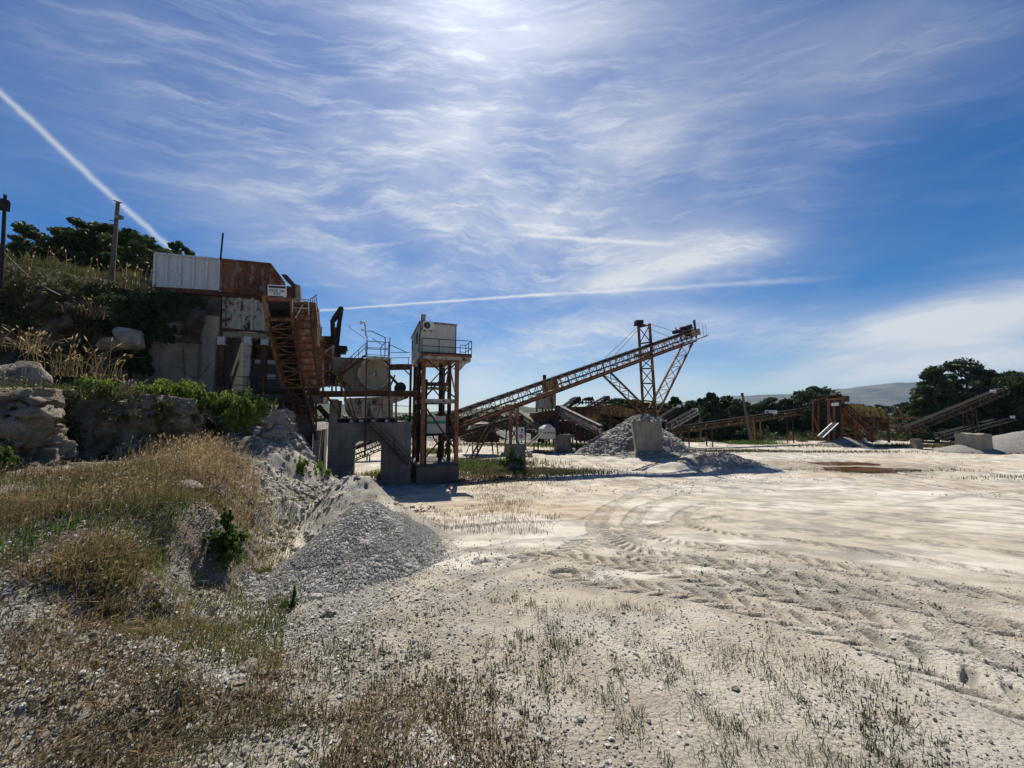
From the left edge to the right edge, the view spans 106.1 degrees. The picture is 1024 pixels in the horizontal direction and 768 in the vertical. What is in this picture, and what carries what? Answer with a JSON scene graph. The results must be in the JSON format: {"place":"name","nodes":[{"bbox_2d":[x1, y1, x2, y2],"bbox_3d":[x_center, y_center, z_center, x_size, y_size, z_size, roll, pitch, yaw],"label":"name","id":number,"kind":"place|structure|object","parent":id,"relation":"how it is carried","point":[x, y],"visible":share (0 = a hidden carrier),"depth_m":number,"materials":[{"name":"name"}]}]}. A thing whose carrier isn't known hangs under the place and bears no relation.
{"place":"outdoors","nodes":[
{"label":"outdoors","id":0,"kind":"place"},
{"bbox_2d":[0,439,269,625],"bbox_3d":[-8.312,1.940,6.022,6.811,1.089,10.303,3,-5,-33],"label":"dry grass","id":1,"kind":"structure","parent":0,"point":[33,566],"depth_m":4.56,"materials":[{"name":"beige plant"}]},
{"bbox_2d":[314,403,550,414],"bbox_3d":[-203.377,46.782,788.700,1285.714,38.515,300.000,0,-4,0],"label":"wooded hill","id":2,"kind":"structure","parent":0,"point":[326,407],"depth_m":766.32,"materials":[{"name":"green plant"}]},
{"bbox_2d":[369,454,594,472],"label":"yard grass","id":3,"kind":"structure","parent":0,"point":[496,462],"depth_m":34.34,"materials":[{"name":"green plant"}]},
{"bbox_2d":[410,472,598,487],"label":"yard grass","id":4,"kind":"structure","parent":0,"point":[488,478],"depth_m":25.86,"materials":[{"name":"green plant"}]},
{"bbox_2d":[0,263,1023,767],"bbox_3d":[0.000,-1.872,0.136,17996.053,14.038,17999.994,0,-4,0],"label":"ground","id":5,"kind":"structure","parent":0,"point":[912,531],"depth_m":4.62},
{"bbox_2d":[0,194,10,287],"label":"utility pole","id":6,"kind":"object","parent":5,"relation":"on","point":[5,204],"visible":1,"depth_m":16.45,"materials":[{"name":"wood"}]},
{"bbox_2d":[0,437,20,476],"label":"shrub","id":7,"kind":"object","parent":5,"relation":"on","point":[7,451],"visible":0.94,"depth_m":8.94,"materials":[{"name":"green plant"}]},
{"bbox_2d":[0,361,52,387],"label":"boulder","id":8,"kind":"object","parent":5,"relation":"on","point":[34,377],"visible":0.56,"depth_m":13.53,"materials":[{"name":"grey stone"}]},
{"bbox_2d":[0,387,82,469],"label":"rock face","id":9,"kind":"object","parent":5,"relation":"on","point":[32,428],"visible":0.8,"depth_m":10.32},
{"bbox_2d":[0,373,267,459],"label":"hanging scrub","id":10,"kind":"object","parent":9,"relation":"hanging from","point":[72,398],"visible":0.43,"depth_m":12.49,"materials":[{"name":"green plant"}]},
{"bbox_2d":[5,220,83,265],"bbox_3d":[-36.434,-8.493,30.612,5.268,7.890,6.006,4,-6,-44],"label":"pine tree","id":11,"kind":"object","parent":5,"relation":"on","point":[25,231],"visible":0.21,"depth_m":29.42,"materials":[{"name":"green plant"}]},
{"bbox_2d":[0,326,142,378],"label":"dry grass","id":12,"kind":"structure","parent":5,"relation":"on","point":[66,361],"depth_m":13.58,"materials":[{"name":"beige plant"}]},
{"bbox_2d":[0,291,146,388],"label":"rock face","id":13,"kind":"object","parent":5,"relation":"on","point":[65,328],"visible":0.33,"depth_m":18.02},
{"bbox_2d":[0,298,119,387],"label":"hanging scrub","id":14,"kind":"object","parent":13,"relation":"hanging from","point":[67,347],"visible":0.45,"depth_m":17.59,"materials":[{"name":"green plant"}]},
{"bbox_2d":[0,266,152,339],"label":"hanging scrub","id":15,"kind":"object","parent":13,"relation":"on","point":[91,291],"visible":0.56,"depth_m":18.10,"materials":[{"name":"green plant"}]},
{"bbox_2d":[47,216,108,273],"bbox_3d":[-33.064,-8.779,30.487,7.236,8.436,5.975,-1,-4,15],"label":"pine tree","id":16,"kind":"object","parent":5,"relation":"on","point":[83,239],"visible":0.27,"depth_m":29.10,"materials":[{"name":"green plant"}]},
{"bbox_2d":[1,251,157,294],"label":"hill grass","id":17,"kind":"structure","parent":5,"relation":"on","point":[54,265],"depth_m":20.52,"materials":[{"name":"green plant"}]},
{"bbox_2d":[0,387,207,459],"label":"rock face","id":18,"kind":"object","parent":5,"relation":"on","point":[98,431],"visible":0.38,"depth_m":12.85},
{"bbox_2d":[72,374,119,399],"bbox_3d":[-13.643,0.114,12.690,1.173,0.864,0.843,3,-5,-32],"label":"shrub","id":19,"kind":"object","parent":18,"relation":"on","point":[84,389],"visible":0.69,"depth_m":12.53,"materials":[{"name":"green plant"}]},
{"bbox_2d":[132,378,217,407],"bbox_3d":[-12.746,0.329,14.279,3.173,1.169,1.301,-1,-4,7],"label":"shrub","id":20,"kind":"object","parent":18,"relation":"on","point":[164,386],"visible":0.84,"depth_m":14.18,"materials":[{"name":"green plant"}]},
{"bbox_2d":[64,223,156,275],"bbox_3d":[-31.575,-8.547,30.830,5.352,8.020,6.626,4,-6,-40],"label":"pine tree","id":21,"kind":"object","parent":5,"relation":"on","point":[83,257],"visible":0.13,"depth_m":28.73,"materials":[{"name":"green plant"}]},
{"bbox_2d":[108,200,123,284],"bbox_3d":[-22.006,-7.860,21.291,0.794,4.973,0.392,-2,-5,21],"label":"utility pole","id":22,"kind":"object","parent":5,"relation":"on","point":[117,217],"visible":0.86,"depth_m":21.23,"materials":[{"name":"brown wood"}]},
{"bbox_2d":[0,453,234,571],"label":"weeds","id":23,"kind":"object","parent":5,"relation":"on","point":[44,531],"visible":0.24,"depth_m":4.36,"materials":[{"name":"green plant"}]},
{"bbox_2d":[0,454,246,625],"bbox_3d":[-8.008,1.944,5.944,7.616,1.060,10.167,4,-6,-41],"label":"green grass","id":24,"kind":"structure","parent":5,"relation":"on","point":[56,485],"depth_m":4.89,"materials":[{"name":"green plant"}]},
{"bbox_2d":[91,227,161,275],"bbox_3d":[-29.583,-8.301,29.566,4.640,7.333,5.544,3,-5,-38],"label":"pine tree","id":25,"kind":"object","parent":5,"relation":"on","point":[125,235],"visible":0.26,"depth_m":28.76,"materials":[{"name":"green plant"}]},
{"bbox_2d":[112,327,145,350],"bbox_3d":[-17.628,-2.063,17.751,1.100,1.013,1.081,3,-5,-32],"label":"boulder","id":26,"kind":"object","parent":5,"relation":"on","point":[133,339],"visible":0.98,"depth_m":17.50,"materials":[{"name":"grey stone"}]},
{"bbox_2d":[100,239,173,278],"bbox_3d":[-25.943,-7.290,27.575,5.286,5.032,4.636,0,-4,4],"label":"pine tree","id":27,"kind":"object","parent":5,"relation":"on","point":[138,249],"visible":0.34,"depth_m":26.39,"materials":[{"name":"green plant"}]},
{"bbox_2d":[90,287,207,378],"bbox_3d":[-17.825,-2.508,18.913,4.554,4.652,2.229,2,-5,-30],"label":"ivy mass","id":28,"kind":"object","parent":5,"relation":"on","point":[166,303],"visible":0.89,"depth_m":18.48,"materials":[{"name":"green plant"}]},
{"bbox_2d":[5,469,303,674],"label":"weeds","id":29,"kind":"object","parent":5,"relation":"on","point":[242,655],"visible":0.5,"depth_m":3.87,"materials":[{"name":"green plant"}]},
{"bbox_2d":[109,288,221,343],"bbox_3d":[-18.431,-3.575,20.645,4.736,2.807,1.063,2,-5,-22],"label":"rock face","id":30,"kind":"object","parent":5,"relation":"on","point":[194,323],"visible":0.32,"depth_m":20.72},
{"bbox_2d":[90,429,263,460],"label":"dry grass","id":31,"kind":"structure","parent":5,"relation":"on","point":[160,447],"depth_m":12.01,"materials":[{"name":"beige plant"}]},
{"bbox_2d":[144,316,256,392],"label":"retaining wall","id":32,"kind":"structure","parent":5,"relation":"on","point":[177,362],"depth_m":20.73,"materials":[{"name":"concrete"}]},
{"bbox_2d":[130,435,292,497],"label":"dry grass","id":33,"kind":"structure","parent":5,"relation":"on","point":[219,449],"depth_m":10.14,"materials":[{"name":"beige plant"}]},
{"bbox_2d":[203,507,249,572],"bbox_3d":[-3.900,2.096,5.217,0.574,0.857,0.462,0,-4,0],"label":"leafy plant","id":34,"kind":"object","parent":5,"relation":"on","point":[225,541],"visible":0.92,"depth_m":5.19,"materials":[{"name":"green plant"}]},
{"bbox_2d":[159,452,303,536],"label":"dry grass","id":35,"kind":"structure","parent":5,"relation":"on","point":[243,489],"depth_m":8.32,"materials":[{"name":"beige plant"}]},
{"bbox_2d":[203,385,267,433],"bbox_3d":[-10.720,0.974,14.909,2.188,1.879,1.544,-2,-5,29],"label":"shrub","id":36,"kind":"object","parent":5,"relation":"on","point":[235,410],"visible":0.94,"depth_m":14.62,"materials":[{"name":"green plant"}]},
{"bbox_2d":[55,435,441,554],"bbox_3d":[-7.014,3.549,13.256,8.055,3.310,11.081,0,-4,0],"label":"rubble","id":37,"kind":"object","parent":5,"relation":"on","point":[309,537],"visible":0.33,"depth_m":10.81,"materials":[{"name":"stone"}]},
{"bbox_2d":[202,408,316,464],"bbox_3d":[-11.079,3.956,19.051,5.200,5.530,9.865,0,-4,0],"label":"rock face","id":38,"kind":"object","parent":5,"relation":"on","point":[278,426],"visible":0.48,"depth_m":16.94},
{"bbox_2d":[0,515,604,767],"bbox_3d":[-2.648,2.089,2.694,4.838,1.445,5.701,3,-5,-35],"label":"weeds","id":39,"kind":"object","parent":5,"relation":"on","point":[337,755],"visible":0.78,"depth_m":2.46,"materials":[{"name":"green plant"}]},
{"bbox_2d":[221,301,418,446],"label":"plant deck","id":40,"kind":"structure","parent":5,"relation":"on","point":[276,390],"depth_m":23.83,"materials":[{"name":"rusty steel"},{"name":"concrete"}]},
{"bbox_2d":[152,233,301,393],"bbox_3d":[-17.296,-3.844,22.980,8.827,9.065,4.650,2,-5,-20],"label":"feed hopper","id":41,"kind":"object","parent":40,"relation":"on","point":[240,287],"visible":0.73,"depth_m":21.44,"materials":[{"name":"metal"}]},
{"bbox_2d":[262,296,318,440],"bbox_3d":[-11.386,-0.617,20.529,2.241,7.227,3.856,0,-4,0],"label":"truss conveyor","id":42,"kind":"object","parent":40,"relation":"attached to","point":[281,334],"visible":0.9,"depth_m":20.10,"materials":[{"name":"metal"}]},
{"bbox_2d":[292,290,327,387],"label":"side walkway","id":43,"kind":"structure","parent":42,"relation":"attached to","point":[302,312],"depth_m":19.52,"materials":[{"name":"brown metal"}]},
{"bbox_2d":[330,307,347,356],"bbox_3d":[-11.242,-3.386,25.075,1.086,3.286,0.800,2,-5,-20],"label":"rock breaker arm","id":44,"kind":"object","parent":40,"relation":"attached to","point":[340,350],"visible":0.91,"depth_m":24.82,"materials":[{"name":"metal"}]},
{"bbox_2d":[364,331,390,456],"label":"inspection platform","id":45,"kind":"structure","parent":40,"relation":"attached to","point":[386,359],"depth_m":23.93,"materials":[{"name":"brown metal"}]},
{"bbox_2d":[0,473,660,767],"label":"rubble","id":46,"kind":"object","parent":5,"relation":"on","point":[245,749],"visible":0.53,"depth_m":2.74,"materials":[{"name":"stone"}]},
{"bbox_2d":[220,499,461,616],"bbox_3d":[-2.717,2.860,7.160,3.510,1.454,5.384,0,-4,0],"label":"gravel heap","id":47,"kind":"object","parent":5,"relation":"on","point":[362,545],"visible":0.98,"depth_m":5.90,"materials":[{"name":"grey gravel"}]},
{"bbox_2d":[313,399,411,484],"bbox_3d":[-9.774,4.293,25.575,5.620,6.420,4.800,2,-5,-20],"label":"crusher base","id":48,"kind":"object","parent":5,"relation":"on","point":[344,438],"visible":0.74,"depth_m":24.16,"materials":[{"name":"concrete"}]},
{"bbox_2d":[318,350,396,421],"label":"service platform","id":49,"kind":"structure","parent":48,"relation":"on","point":[332,377],"depth_m":23.60,"materials":[{"name":"metal"}]},
{"bbox_2d":[333,357,407,421],"bbox_3d":[-9.459,0.458,25.793,4.762,4.135,2.940,2,-5,-20],"label":"jaw crusher","id":50,"kind":"object","parent":48,"relation":"on","point":[377,374],"visible":0.89,"depth_m":24.70,"materials":[{"name":"metal"}]},
{"bbox_2d":[409,338,471,483],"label":"cabin tower","id":51,"kind":"structure","parent":5,"relation":"on","point":[428,468],"depth_m":26.26,"materials":[{"name":"rusty steel"},{"name":"white painted metal"}]},
{"bbox_2d":[411,416,451,436],"bbox_3d":[-5.721,3.022,27.462,2.996,1.473,0.612,2,-5,-20],"label":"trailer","id":52,"kind":"object","parent":51,"relation":"attached to","point":[433,429],"visible":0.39,"depth_m":27.28,"materials":[{"name":"metal"}]},
{"bbox_2d":[411,314,456,363],"bbox_3d":[-6.052,-3.150,29.035,2.628,2.743,6.054,2,-5,-20],"label":"control cabin","id":53,"kind":"object","parent":51,"relation":"on","point":[443,331],"visible":0.77,"depth_m":26.39,"materials":[{"name":"grey metal"}]},
{"bbox_2d":[444,320,708,428],"bbox_3d":[8.140,-1.678,35.228,29.225,11.182,1.222,2,-5,-28],"label":"conveyor","id":54,"kind":"object","parent":51,"relation":"attached to","point":[550,386],"visible":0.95,"depth_m":33.33,"materials":[{"name":"metal"}]},
{"bbox_2d":[314,413,599,430],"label":"wood","id":55,"kind":"object","parent":5,"relation":"on","point":[325,419],"visible":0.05,"depth_m":90.09,"materials":[{"name":"green plant"}]},
{"bbox_2d":[416,485,562,534],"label":"yard weeds","id":56,"kind":"object","parent":5,"relation":"on","point":[508,508],"visible":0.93,"depth_m":12.86,"materials":[{"name":"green plant"}]},
{"bbox_2d":[459,415,523,454],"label":"belt conveyor","id":57,"kind":"object","parent":5,"relation":"on","point":[498,422],"visible":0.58,"depth_m":41.82,"materials":[{"name":"metal"}]},
{"bbox_2d":[0,499,1021,767],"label":"white chips","id":58,"kind":"object","parent":5,"relation":"on","point":[218,675],"visible":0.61,"depth_m":3.38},
{"bbox_2d":[0,499,1023,767],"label":"pebbles","id":59,"kind":"object","parent":5,"relation":"on","point":[582,667],"visible":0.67,"depth_m":3.10,"materials":[{"name":"gravel"}]},
{"bbox_2d":[505,405,525,468],"bbox_3d":[0.253,4.499,31.004,1.269,5.612,1.358,2,-5,-20],"label":"conveyor support","id":60,"kind":"object","parent":5,"relation":"on","point":[520,449],"visible":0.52,"depth_m":30.68,"materials":[{"name":"concrete"}]},
{"bbox_2d":[529,375,561,439],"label":"feed bin","id":61,"kind":"object","parent":5,"relation":"on","point":[548,402],"visible":0.66,"depth_m":46.91,"materials":[{"name":"grey metal"}]},
{"bbox_2d":[520,416,597,442],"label":"machine frame","id":62,"kind":"object","parent":5,"relation":"on","point":[566,426],"visible":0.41,"depth_m":47.23,"materials":[{"name":"metal"}]},
{"bbox_2d":[550,417,570,451],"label":"footing block","id":63,"kind":"structure","parent":5,"relation":"on","point":[562,442],"depth_m":44.65,"materials":[{"name":"concrete"}]},
{"bbox_2d":[556,405,602,450],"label":"belt conveyor","id":64,"kind":"object","parent":5,"relation":"on","point":[562,408],"visible":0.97,"depth_m":45.10,"materials":[{"name":"grey metal"}]},
{"bbox_2d":[562,406,599,434],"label":"screen bin","id":65,"kind":"object","parent":5,"relation":"on","point":[592,413],"visible":0.45,"depth_m":51.87,"materials":[{"name":"brown metal"}]},
{"bbox_2d":[215,631,953,767],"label":"weeds","id":66,"kind":"object","parent":5,"relation":"on","point":[546,661],"visible":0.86,"depth_m":2.85,"materials":[{"name":"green plant"}]},
{"bbox_2d":[201,624,969,767],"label":"plantain stalks","id":67,"kind":"object","parent":5,"relation":"on","point":[519,695],"visible":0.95,"depth_m":2.74,"materials":[{"name":"brown plant"}]},
{"bbox_2d":[598,404,636,429],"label":"yellow screen","id":68,"kind":"object","parent":5,"relation":"on","point":[610,410],"visible":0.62,"depth_m":59.87,"materials":[{"name":"metal"}]},
{"bbox_2d":[566,421,707,456],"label":"rock heap","id":69,"kind":"object","parent":5,"relation":"on","point":[617,440],"visible":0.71,"depth_m":40.30,"materials":[{"name":"grey gravel"}]},
{"bbox_2d":[631,421,662,451],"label":"pylon block","id":70,"kind":"structure","parent":5,"relation":"on","point":[647,436],"depth_m":37.27,"materials":[{"name":"concrete"}]},
{"bbox_2d":[602,320,692,416],"bbox_3d":[14.098,-1.627,39.565,11.506,10.306,2.883,1,-4,-10],"label":"pylon","id":71,"kind":"object","parent":70,"relation":"on","point":[639,324],"visible":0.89,"depth_m":39.22,"materials":[{"name":"metal"}]},
{"bbox_2d":[612,450,686,459],"bbox_3d":[14.085,6.841,37.792,8.866,0.989,4.769,0,-4,0],"label":"rubble pile","id":72,"kind":"object","parent":5,"relation":"on","point":[646,455],"visible":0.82,"depth_m":36.49,"materials":[{"name":"grey gravel"}]},
{"bbox_2d":[664,408,698,446],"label":"belt conveyor","id":73,"kind":"object","parent":5,"relation":"on","point":[689,413],"visible":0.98,"depth_m":48.08,"materials":[{"name":"metal"}]},
{"bbox_2d":[694,392,735,439],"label":"conifer","id":74,"kind":"object","parent":5,"relation":"on","point":[711,409],"visible":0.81,"depth_m":62.77,"materials":[{"name":"green plant"}]},
{"bbox_2d":[677,451,767,469],"bbox_3d":[17.577,6.383,32.355,8.198,1.442,4.046,0,-4,0],"label":"rubble patch","id":75,"kind":"object","parent":5,"relation":"on","point":[720,459],"visible":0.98,"depth_m":31.34,"materials":[{"name":"grey gravel"}]},
{"bbox_2d":[719,395,750,431],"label":"evergreen tree","id":76,"kind":"object","parent":5,"relation":"on","point":[735,407],"visible":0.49,"depth_m":64.50,"materials":[{"name":"green plant"}]},
{"bbox_2d":[669,409,803,446],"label":"belt conveyor","id":77,"kind":"object","parent":5,"relation":"on","point":[757,419],"visible":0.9,"depth_m":54.28,"materials":[{"name":"metal"}]},
{"bbox_2d":[468,591,1012,767],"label":"weeds","id":78,"kind":"object","parent":5,"relation":"on","point":[718,717],"visible":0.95,"depth_m":2.76,"materials":[{"name":"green plant"}]},
{"bbox_2d":[481,448,1021,497],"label":"yard stones","id":79,"kind":"object","parent":5,"relation":"on","point":[748,474],"visible":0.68,"depth_m":27.29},
{"bbox_2d":[756,397,794,430],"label":"evergreen tree","id":80,"kind":"object","parent":5,"relation":"on","point":[780,405],"visible":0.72,"depth_m":70.74,"materials":[{"name":"green plant"}]},
{"bbox_2d":[662,424,908,441],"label":"scrub","id":81,"kind":"object","parent":5,"relation":"on","point":[876,437],"visible":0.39,"depth_m":62.25,"materials":[{"name":"green plant"}]},
{"bbox_2d":[781,386,844,433],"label":"evergreen tree","id":82,"kind":"object","parent":5,"relation":"on","point":[802,397],"visible":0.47,"depth_m":68.56,"materials":[{"name":"green plant"}]},
{"bbox_2d":[662,413,1002,440],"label":"scrub","id":83,"kind":"object","parent":5,"relation":"on","point":[807,434],"visible":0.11,"depth_m":65.28,"materials":[{"name":"green plant"}]},
{"bbox_2d":[803,437,875,446],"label":"white sand heap","id":84,"kind":"object","parent":5,"relation":"on","point":[845,442],"visible":0.87,"depth_m":52.39,"materials":[{"name":"white sand"}]},
{"bbox_2d":[840,404,877,435],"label":"belt conveyor","id":85,"kind":"object","parent":5,"relation":"on","point":[846,407],"visible":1,"depth_m":52.63,"materials":[{"name":"metal"}]},
{"bbox_2d":[810,393,916,442],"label":"screening plant","id":86,"kind":"object","parent":5,"relation":"on","point":[878,419],"visible":0.8,"depth_m":53.90,"materials":[{"name":"metal"}]},
{"bbox_2d":[891,399,942,440],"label":"evergreen tree","id":87,"kind":"object","parent":5,"relation":"on","point":[904,408],"visible":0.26,"depth_m":62.63,"materials":[{"name":"green plant"}]},
{"bbox_2d":[899,365,971,442],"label":"conifer","id":88,"kind":"object","parent":5,"relation":"on","point":[935,377],"visible":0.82,"depth_m":59.08,"materials":[{"name":"green plant"}]},
{"bbox_2d":[900,388,1004,434],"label":"belt conveyor","id":89,"kind":"object","parent":5,"relation":"on","point":[975,400],"visible":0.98,"depth_m":52.76,"materials":[{"name":"metal"}]},
{"bbox_2d":[908,357,1023,433],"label":"pine tree","id":90,"kind":"object","parent":5,"relation":"on","point":[971,372],"visible":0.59,"depth_m":61.33,"materials":[{"name":"green plant"}]},
{"bbox_2d":[932,445,1001,453],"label":"grey sand heap","id":91,"kind":"object","parent":5,"relation":"on","point":[959,449],"visible":0.77,"depth_m":44.43,"materials":[{"name":"grey sand"}]},
{"bbox_2d":[954,433,993,452],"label":"worn block","id":92,"kind":"structure","parent":5,"relation":"on","point":[980,441],"depth_m":44.41,"materials":[{"name":"concrete"}]},
{"bbox_2d":[934,415,1019,439],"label":"belt conveyor","id":93,"kind":"object","parent":5,"relation":"on","point":[984,423],"visible":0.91,"depth_m":55.13,"materials":[{"name":"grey metal"}]},
{"bbox_2d":[958,370,1023,425],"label":"pine tree","id":94,"kind":"object","parent":5,"relation":"on","point":[1008,373],"visible":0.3,"depth_m":60.69,"materials":[{"name":"green plant"}]},
{"bbox_2d":[986,381,1023,433],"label":"evergreen tree","id":95,"kind":"object","parent":5,"relation":"on","point":[1015,402],"visible":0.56,"depth_m":59.08,"materials":[{"name":"green plant"}]},
{"bbox_2d":[992,431,1023,453],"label":"grey sand heap","id":96,"kind":"object","parent":5,"relation":"on","point":[1012,442],"visible":0.62,"depth_m":44.56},
{"bbox_2d":[0,0,1023,412],"label":"sky","id":97,"kind":"structure","parent":0,"point":[832,189],"materials":[{"name":"blue"}]},
{"bbox_2d":[459,465,644,483],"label":"yard grass","id":98,"kind":"structure","parent":0,"point":[474,472],"depth_m":28.42,"materials":[{"name":"green plant"}]},
{"bbox_2d":[657,382,971,406],"bbox_3d":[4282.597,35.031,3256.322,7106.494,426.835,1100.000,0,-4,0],"label":"hills","id":99,"kind":"structure","parent":0,"point":[889,394],"depth_m":3222.53,"materials":[{"name":"grey"}]},
{"bbox_2d":[727,442,953,448],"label":"yard grass","id":100,"kind":"structure","parent":0,"point":[926,445],"depth_m":51.59,"materials":[{"name":"green plant"}]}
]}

